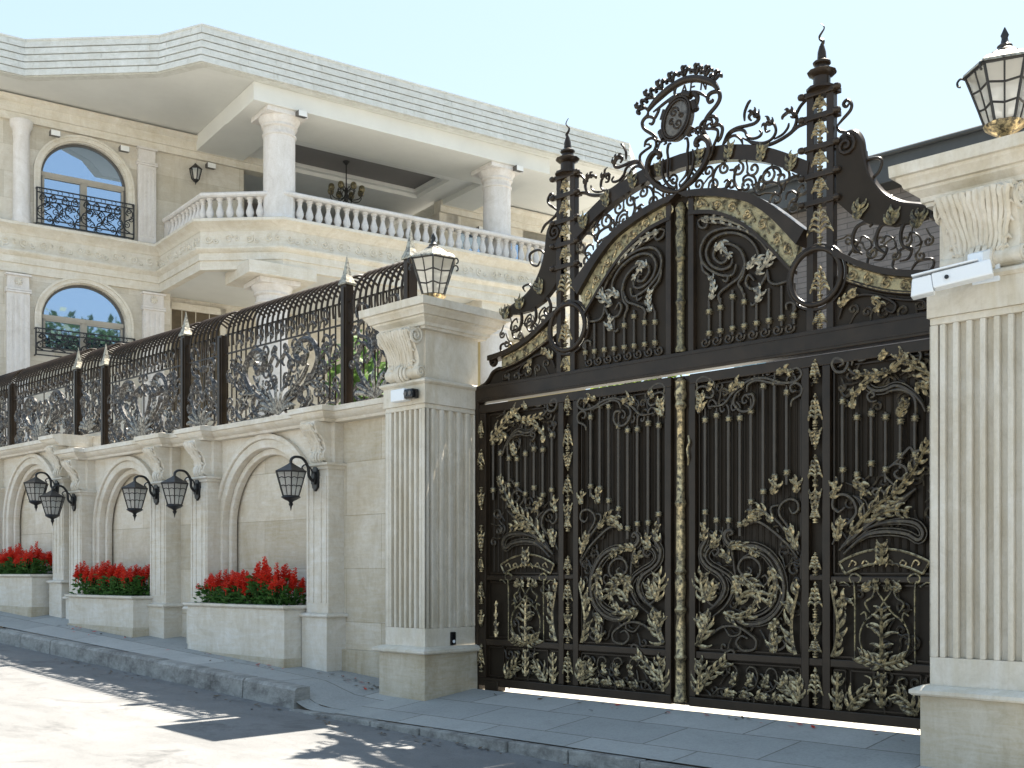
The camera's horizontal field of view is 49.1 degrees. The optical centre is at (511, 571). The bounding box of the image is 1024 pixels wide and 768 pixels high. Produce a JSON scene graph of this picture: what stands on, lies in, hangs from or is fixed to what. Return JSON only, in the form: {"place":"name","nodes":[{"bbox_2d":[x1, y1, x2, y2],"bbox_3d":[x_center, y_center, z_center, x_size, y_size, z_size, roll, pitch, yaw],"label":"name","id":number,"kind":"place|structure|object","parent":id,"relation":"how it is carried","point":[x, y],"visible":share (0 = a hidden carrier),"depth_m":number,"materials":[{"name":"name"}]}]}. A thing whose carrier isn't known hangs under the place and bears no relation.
{"place":"outdoors","nodes":[
{"label":"outdoors","id":0,"kind":"place"},
{"bbox_2d":[0,611,395,709],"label":"sidewalk","id":1,"kind":"structure","parent":0,"point":[336,689],"depth_m":13.50,"materials":[{"name":"grey concrete"}]},
{"bbox_2d":[0,574,52,616],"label":"planter","id":2,"kind":"object","parent":1,"relation":"on","point":[27,595],"visible":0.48,"depth_m":18.26,"materials":[{"name":"stone"}]},
{"bbox_2d":[0,551,15,573],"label":"salvia plant","id":3,"kind":"object","parent":2,"relation":"on","point":[3,561],"visible":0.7,"depth_m":18.91,"materials":[{"name":"green plant"}]},
{"bbox_2d":[4,548,20,573],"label":"salvia plant","id":4,"kind":"object","parent":2,"relation":"on","point":[11,555],"visible":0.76,"depth_m":18.85,"materials":[{"name":"red plant"}]},
{"bbox_2d":[7,543,28,570],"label":"salvia plant","id":5,"kind":"object","parent":2,"relation":"on","point":[18,546],"visible":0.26,"depth_m":19.28,"materials":[{"name":"red plant"}]},
{"bbox_2d":[11,554,29,573],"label":"salvia plant","id":6,"kind":"object","parent":2,"relation":"on","point":[15,563],"visible":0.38,"depth_m":18.66,"materials":[{"name":"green plant"}]},
{"bbox_2d":[16,551,33,573],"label":"salvia plant","id":7,"kind":"object","parent":2,"relation":"on","point":[21,565],"visible":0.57,"depth_m":18.50,"materials":[{"name":"green plant"}]},
{"bbox_2d":[19,549,42,573],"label":"salvia plant","id":8,"kind":"object","parent":2,"relation":"on","point":[28,557],"visible":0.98,"depth_m":18.35,"materials":[{"name":"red plant"}]},
{"bbox_2d":[21,541,47,572],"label":"salvia plant","id":9,"kind":"object","parent":2,"relation":"on","point":[40,549],"visible":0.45,"depth_m":18.72,"materials":[{"name":"red plant"}]},
{"bbox_2d":[30,550,48,573],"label":"salvia plant","id":10,"kind":"object","parent":2,"relation":"on","point":[38,553],"visible":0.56,"depth_m":18.57,"materials":[{"name":"red plant"}]},
{"bbox_2d":[32,551,52,573],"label":"salvia plant","id":11,"kind":"object","parent":2,"relation":"on","point":[46,559],"visible":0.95,"depth_m":18.41,"materials":[{"name":"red plant"}]},
{"bbox_2d":[64,594,152,651],"bbox_3d":[-5.908,0.735,16.552,2.140,0.794,0.485,0,0,44],"label":"planter","id":12,"kind":"object","parent":1,"relation":"on","point":[127,616],"visible":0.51,"depth_m":16.12,"materials":[{"name":"stone"}]},
{"bbox_2d":[69,561,93,593],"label":"salvia plant","id":13,"kind":"object","parent":12,"relation":"on","point":[78,574],"visible":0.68,"depth_m":17.00,"materials":[{"name":"red plant"}]},
{"bbox_2d":[77,563,98,594],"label":"salvia plant","id":14,"kind":"object","parent":12,"relation":"on","point":[85,588],"visible":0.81,"depth_m":16.86,"materials":[{"name":"red plant"}]},
{"bbox_2d":[86,568,100,594],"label":"salvia plant","id":15,"kind":"object","parent":12,"relation":"on","point":[91,579],"visible":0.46,"depth_m":16.68,"materials":[{"name":"red plant"}]},
{"bbox_2d":[89,574,106,594],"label":"salvia plant","id":16,"kind":"object","parent":12,"relation":"on","point":[96,593],"visible":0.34,"depth_m":16.63,"materials":[{"name":"green plant"}]},
{"bbox_2d":[92,560,118,594],"bbox_3d":[-5.959,0.103,16.535,0.450,0.568,0.452,0,0,23],"label":"salvia plant","id":17,"kind":"object","parent":12,"relation":"on","point":[100,573],"visible":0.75,"depth_m":16.48,"materials":[{"name":"red plant"}]},
{"bbox_2d":[99,566,120,594],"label":"salvia plant","id":18,"kind":"object","parent":12,"relation":"on","point":[107,576],"visible":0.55,"depth_m":16.37,"materials":[{"name":"green plant"}]},
{"bbox_2d":[105,564,131,594],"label":"salvia plant","id":19,"kind":"object","parent":12,"relation":"on","point":[114,583],"visible":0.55,"depth_m":16.22,"materials":[{"name":"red plant"}]},
{"bbox_2d":[115,566,137,595],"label":"salvia plant","id":20,"kind":"object","parent":12,"relation":"in","point":[123,591],"visible":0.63,"depth_m":16.11,"materials":[{"name":"green plant"}]},
{"bbox_2d":[121,568,144,595],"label":"salvia plant","id":21,"kind":"object","parent":12,"relation":"on","point":[124,576],"visible":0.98,"depth_m":15.98,"materials":[{"name":"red plant"}]},
{"bbox_2d":[127,564,149,595],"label":"salvia plant","id":22,"kind":"object","parent":12,"relation":"on","point":[136,569],"visible":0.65,"depth_m":16.18,"materials":[{"name":"green plant"}]},
{"bbox_2d":[132,564,149,595],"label":"salvia plant","id":23,"kind":"object","parent":12,"relation":"on","point":[146,575],"visible":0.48,"depth_m":16.05,"materials":[{"name":"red plant"}]},
{"bbox_2d":[183,602,305,667],"bbox_3d":[-3.324,0.881,14.039,2.290,0.973,0.485,0,0,44],"label":"planter","id":24,"kind":"object","parent":1,"relation":"on","point":[271,635],"visible":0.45,"depth_m":13.64,"materials":[{"name":"stone"}]},
{"bbox_2d":[193,574,215,602],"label":"salvia plant","id":25,"kind":"object","parent":24,"relation":"on","point":[202,591],"visible":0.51,"depth_m":14.58,"materials":[{"name":"green plant"}]},
{"bbox_2d":[201,570,222,602],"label":"salvia plant","id":26,"kind":"object","parent":24,"relation":"on","point":[208,585],"visible":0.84,"depth_m":14.43,"materials":[{"name":"red plant"}]},
{"bbox_2d":[207,569,229,598],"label":"salvia plant","id":27,"kind":"object","parent":24,"relation":"on","point":[223,576],"visible":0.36,"depth_m":14.61,"materials":[{"name":"red plant"}]},
{"bbox_2d":[210,578,229,602],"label":"salvia plant","id":28,"kind":"object","parent":24,"relation":"on","point":[217,586],"visible":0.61,"depth_m":14.28,"materials":[{"name":"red plant"}]},
{"bbox_2d":[219,571,235,601],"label":"salvia plant","id":29,"kind":"object","parent":24,"relation":"on","point":[229,576],"visible":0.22,"depth_m":14.49,"materials":[{"name":"red plant"}]},
{"bbox_2d":[216,571,244,603],"bbox_3d":[-3.541,0.214,14.163,0.370,0.449,0.388,0,0,-36],"label":"salvia plant","id":30,"kind":"object","parent":24,"relation":"on","point":[221,593],"visible":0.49,"depth_m":14.10,"materials":[{"name":"green plant"}]},
{"bbox_2d":[222,569,252,603],"bbox_3d":[-3.398,0.202,14.017,0.440,0.477,0.438,0,0,-23],"label":"salvia plant","id":31,"kind":"object","parent":24,"relation":"on","point":[237,583],"visible":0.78,"depth_m":13.96,"materials":[{"name":"red plant"}]},
{"bbox_2d":[235,580,260,603],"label":"salvia plant","id":32,"kind":"object","parent":24,"relation":"on","point":[244,588],"visible":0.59,"depth_m":13.81,"materials":[{"name":"red plant"}]},
{"bbox_2d":[241,556,274,604],"bbox_3d":[-3.092,0.126,13.744,0.442,0.645,0.488,0,0,35],"label":"salvia plant","id":33,"kind":"object","parent":24,"relation":"on","point":[251,582],"visible":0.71,"depth_m":13.71,"materials":[{"name":"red plant"}]},
{"bbox_2d":[256,562,281,604],"bbox_3d":[-2.947,0.163,13.608,0.344,0.562,0.387,0,0,-8],"label":"salvia plant","id":34,"kind":"object","parent":24,"relation":"on","point":[263,581],"visible":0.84,"depth_m":13.56,"materials":[{"name":"red plant"}]},
{"bbox_2d":[262,575,295,604],"bbox_3d":[-2.824,0.234,13.482,0.434,0.409,0.402,0,0,20],"label":"salvia plant","id":35,"kind":"object","parent":24,"relation":"on","point":[275,583],"visible":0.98,"depth_m":13.41,"materials":[{"name":"green plant"}]},
{"bbox_2d":[269,563,305,604],"bbox_3d":[-2.754,0.167,13.689,0.437,0.553,0.439,0,0,24],"label":"salvia plant","id":36,"kind":"object","parent":24,"relation":"on","point":[289,577],"visible":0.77,"depth_m":13.66,"materials":[{"name":"red plant"}]},
{"bbox_2d":[285,577,305,604],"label":"salvia plant","id":37,"kind":"object","parent":24,"relation":"in","point":[299,587],"visible":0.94,"depth_m":13.55,"materials":[{"name":"green plant"}]},
{"bbox_2d":[72,626,875,731],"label":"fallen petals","id":38,"kind":"object","parent":1,"relation":"on","point":[610,703],"visible":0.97,"depth_m":10.30,"materials":[{"name":"red plant"}]},
{"bbox_2d":[56,625,903,740],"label":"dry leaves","id":39,"kind":"object","parent":1,"relation":"on","point":[742,717],"visible":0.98,"depth_m":12.16,"materials":[{"name":"brown plant"}]},
{"bbox_2d":[0,643,584,767],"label":"road","id":40,"kind":"structure","parent":0,"point":[57,713],"depth_m":9.97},
{"bbox_2d":[0,628,309,710],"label":"kerb","id":41,"kind":"structure","parent":40,"relation":"on","point":[265,690],"depth_m":13.30,"materials":[{"name":"concrete"}]},
{"bbox_2d":[289,709,697,767],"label":"gutter edge","id":42,"kind":"object","parent":40,"relation":"on","point":[584,758],"visible":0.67,"depth_m":9.20,"materials":[{"name":"concrete"}]},
{"bbox_2d":[296,699,344,713],"bbox_3d":[-1.935,1.361,11.372,0.650,0.083,0.168,0,0,44],"label":"apron edge","id":43,"kind":"object","parent":42,"relation":"on","point":[309,704],"visible":1,"depth_m":11.45,"materials":[{"name":"grey concrete"}]},
{"bbox_2d":[55,658,577,766],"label":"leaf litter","id":44,"kind":"object","parent":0,"point":[317,717],"visible":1,"depth_m":10.61,"materials":[{"name":"brown plant"}]},
{"bbox_2d":[0,23,635,444],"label":"villa","id":45,"kind":"object","parent":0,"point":[104,241],"visible":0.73,"depth_m":26.15,"materials":[{"name":"stone"}]},
{"bbox_2d":[49,129,60,137],"bbox_3d":[-10.388,-9.941,25.440,0.220,0.128,0.226,0,0,-35],"label":"spotlight","id":46,"kind":"object","parent":45,"relation":"attached to","point":[54,133],"visible":1,"depth_m":25.36,"materials":[{"name":"white paint"}]},
{"bbox_2d":[33,135,134,238],"bbox_3d":[-9.968,-9.020,26.099,2.260,2.200,0.245,0,0,-35],"label":"window","id":47,"kind":"structure","parent":45,"relation":"in","point":[72,168],"depth_m":26.13,"materials":[{"name":"clear glass"}]},
{"bbox_2d":[34,277,133,357],"bbox_3d":[-9.968,-5.971,26.099,2.220,1.741,0.245,0,0,-35],"label":"window","id":48,"kind":"structure","parent":45,"relation":"in","point":[77,308],"depth_m":26.12,"materials":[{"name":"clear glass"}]},
{"bbox_2d":[118,145,129,152],"bbox_3d":[-9.124,-9.921,26.320,0.220,0.128,0.226,0,0,-35],"label":"spotlight","id":49,"kind":"object","parent":45,"relation":"attached to","point":[123,148],"visible":1,"depth_m":26.23,"materials":[{"name":"white paint"}]},
{"bbox_2d":[189,163,201,184],"bbox_3d":[-7.737,-9.722,27.372,0.286,0.544,0.365,0,0,-35],"label":"wall sconce","id":50,"kind":"object","parent":45,"relation":"attached to","point":[195,169],"depth_m":27.29,"materials":[{"name":"black metal"}]},
{"bbox_2d":[170,301,225,411],"bbox_3d":[-7.921,-5.340,28.069,1.510,2.680,0.109,0,0,-35],"label":"door","id":51,"kind":"structure","parent":45,"relation":"in","point":[195,313],"depth_m":28.06,"materials":[{"name":"white wood"}]},
{"bbox_2d":[205,162,215,169],"bbox_3d":[-7.445,-10.001,27.636,0.220,0.128,0.226,0,0,-35],"label":"spotlight","id":52,"kind":"object","parent":45,"relation":"attached to","point":[209,165],"visible":1,"depth_m":27.55,"materials":[{"name":"white paint"}]},
{"bbox_2d":[295,110,306,118],"bbox_3d":[-4.715,-10.211,25.028,0.220,0.128,0.226,0,0,-35],"label":"spotlight","id":53,"kind":"object","parent":45,"relation":"attached to","point":[301,114],"visible":1,"depth_m":24.95,"materials":[{"name":"white paint"}]},
{"bbox_2d":[328,160,364,202],"bbox_3d":[-4.302,-10.117,29.072,0.941,1.075,0.946,0,0,33],"label":"chandelier","id":54,"kind":"object","parent":45,"relation":"hanging from","point":[350,196],"visible":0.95,"depth_m":29.01,"materials":[{"name":"black metal"}]},
{"bbox_2d":[461,233,518,258],"bbox_3d":[-0.695,-8.800,32.686,2.250,1.900,0.070,0,0,-35],"label":"window","id":55,"kind":"structure","parent":45,"relation":"in","point":[462,234],"depth_m":32.33,"materials":[{"name":"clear glass"}]},
{"bbox_2d":[513,165,523,172],"bbox_3d":[0.143,-10.211,28.411,0.220,0.128,0.226,0,0,-35],"label":"spotlight","id":56,"kind":"object","parent":45,"relation":"attached to","point":[517,168],"visible":1,"depth_m":28.33,"materials":[{"name":"white paint"}]},
{"bbox_2d":[450,632,455,644],"bbox_3d":[-0.615,0.695,11.701,0.030,0.140,0.070,0,0,44],"label":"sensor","id":57,"kind":"object","parent":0,"point":[452,638],"depth_m":11.68,"materials":[{"name":"black plastic"}]},
{"bbox_2d":[0,0,1023,389],"label":"sky","id":58,"kind":"structure","parent":0,"point":[900,63],"materials":[{"name":"blue"}]},
{"bbox_2d":[310,689,933,767],"bbox_3d":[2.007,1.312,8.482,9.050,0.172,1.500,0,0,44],"label":"driveway apron","id":59,"kind":"object","parent":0,"point":[702,739],"visible":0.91,"depth_m":9.22,"materials":[{"name":"grey concrete"}]},
{"bbox_2d":[590,374,689,388],"bbox_3d":[2.534,-1.808,20.569,2.583,6.218,2.548,0,0,-22],"label":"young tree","id":60,"kind":"object","parent":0,"point":[640,381],"depth_m":20.54,"materials":[{"name":"metal"}]},
{"bbox_2d":[505,688,919,730],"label":"courtyard","id":61,"kind":"structure","parent":0,"point":[680,705],"depth_m":10.17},
{"bbox_2d":[0,397,385,709],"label":"street wall","id":62,"kind":"structure","parent":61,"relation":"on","point":[326,539],"depth_m":14.87,"materials":[{"name":"stone"}]},
{"bbox_2d":[23,472,58,510],"bbox_3d":[-7.504,-1.277,17.830,0.353,0.644,0.553,0,0,44],"label":"wall lantern","id":63,"kind":"object","parent":62,"relation":"attached to","point":[35,487],"depth_m":17.69,"materials":[{"name":"black metal"}]},
{"bbox_2d":[39,485,76,525],"bbox_3d":[-7.069,-1.037,17.408,0.553,0.644,0.352,0,0,-43],"label":"wall lantern","id":64,"kind":"object","parent":62,"relation":"attached to","point":[52,501],"depth_m":17.28,"materials":[{"name":"black metal"}]},
{"bbox_2d":[121,475,159,520],"bbox_3d":[-5.178,-1.027,15.569,0.352,0.644,0.553,0,0,41],"label":"wall lantern","id":65,"kind":"object","parent":62,"relation":"attached to","point":[134,492],"depth_m":15.44,"materials":[{"name":"black metal"}]},
{"bbox_2d":[160,469,200,517],"bbox_3d":[-4.392,-1.037,14.805,0.353,0.644,0.553,0,0,44],"label":"wall lantern","id":66,"kind":"object","parent":62,"relation":"attached to","point":[174,487],"depth_m":14.67,"materials":[{"name":"black metal"}]},
{"bbox_2d":[0,228,416,446],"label":"iron fence","id":67,"kind":"object","parent":62,"relation":"on","point":[80,421],"visible":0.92,"depth_m":15.49,"materials":[{"name":"grey metal"}]},
{"bbox_2d":[275,455,319,509],"bbox_3d":[-2.495,-1.027,12.960,0.553,0.644,0.352,0,0,-43],"label":"wall lantern","id":68,"kind":"object","parent":62,"relation":"attached to","point":[290,475],"depth_m":12.83,"materials":[{"name":"black metal"}]},
{"bbox_2d":[358,294,509,727],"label":"gate pillar","id":69,"kind":"structure","parent":61,"relation":"on","point":[427,344],"depth_m":11.66,"materials":[{"name":"stone"}]},
{"bbox_2d":[391,388,418,402],"bbox_3d":[-1.111,-1.827,11.552,0.360,0.125,0.115,0,0,44],"label":"camera","id":70,"kind":"object","parent":69,"relation":"attached to","point":[401,395],"visible":1,"depth_m":11.51,"materials":[{"name":"white plastic"}]},
{"bbox_2d":[407,233,458,298],"bbox_3d":[-0.839,-3.204,11.947,0.626,0.828,0.544,0,0,27],"label":"pillar lantern","id":71,"kind":"object","parent":69,"relation":"on","point":[433,264],"visible":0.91,"depth_m":11.81,"materials":[{"name":"white glass"}]},
{"bbox_2d":[482,689,919,734],"bbox_3d":[1.584,1.375,10.163,5.200,0.250,0.320,0,0,44],"label":"threshold","id":72,"kind":"object","parent":61,"relation":"on","point":[863,727],"visible":0.17,"depth_m":9.89,"materials":[{"name":"stone"}]},
{"bbox_2d":[475,23,935,688],"bbox_3d":[1.542,-1.647,10.120,5.310,5.805,0.238,0,0,44],"label":"gate overthrow","id":73,"kind":"object","parent":72,"relation":"on","point":[675,281],"visible":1,"depth_m":9.89,"materials":[{"name":"metal"}]},
{"bbox_2d":[477,377,680,703],"bbox_3d":[0.593,-0.261,11.028,2.586,3.019,0.141,0,0,44],"label":"gate leaf","id":74,"kind":"object","parent":73,"relation":"attached to","point":[576,535],"visible":1,"depth_m":10.95,"materials":[{"name":"metal"}]},
{"bbox_2d":[673,339,929,730],"bbox_3d":[2.440,-0.261,9.222,2.672,3.019,0.142,0,0,44],"label":"gate leaf","id":75,"kind":"object","parent":73,"relation":"attached to","point":[802,570],"visible":0.94,"depth_m":9.22,"materials":[{"name":"metal"}]},
{"bbox_2d":[743,125,1023,362],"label":"neighbour building","id":76,"kind":"structure","parent":61,"relation":"on","point":[847,222],"depth_m":16.32,"materials":[{"name":"stone"}]},
{"bbox_2d":[888,131,1023,767],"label":"gate pillar","id":77,"kind":"structure","parent":61,"relation":"on","point":[971,694],"depth_m":7.41,"materials":[{"name":"stone"}]},
{"bbox_2d":[911,249,999,299],"bbox_3d":[2.906,-1.982,7.342,0.530,0.357,0.311,0,0,27],"label":"security camera","id":78,"kind":"object","parent":77,"relation":"attached to","point":[975,268],"visible":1,"depth_m":7.24,"materials":[{"name":"white plastic"}]},
{"bbox_2d":[956,27,1023,137],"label":"pillar lantern","id":79,"kind":"object","parent":77,"relation":"on","point":[994,81],"visible":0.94,"depth_m":7.61,"materials":[{"name":"white glass"}]},
{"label":"garden bed","id":80,"kind":"structure","parent":0,"visible":0},
{"bbox_2d":[321,329,387,404],"bbox_3d":[-1.680,-1.773,14.818,1.835,2.950,1.659,0,0,44],"label":"shrub","id":81,"kind":"object","parent":80,"relation":"on","point":[369,366],"visible":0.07,"depth_m":14.71,"materials":[{"name":"green plant"}]}
]}

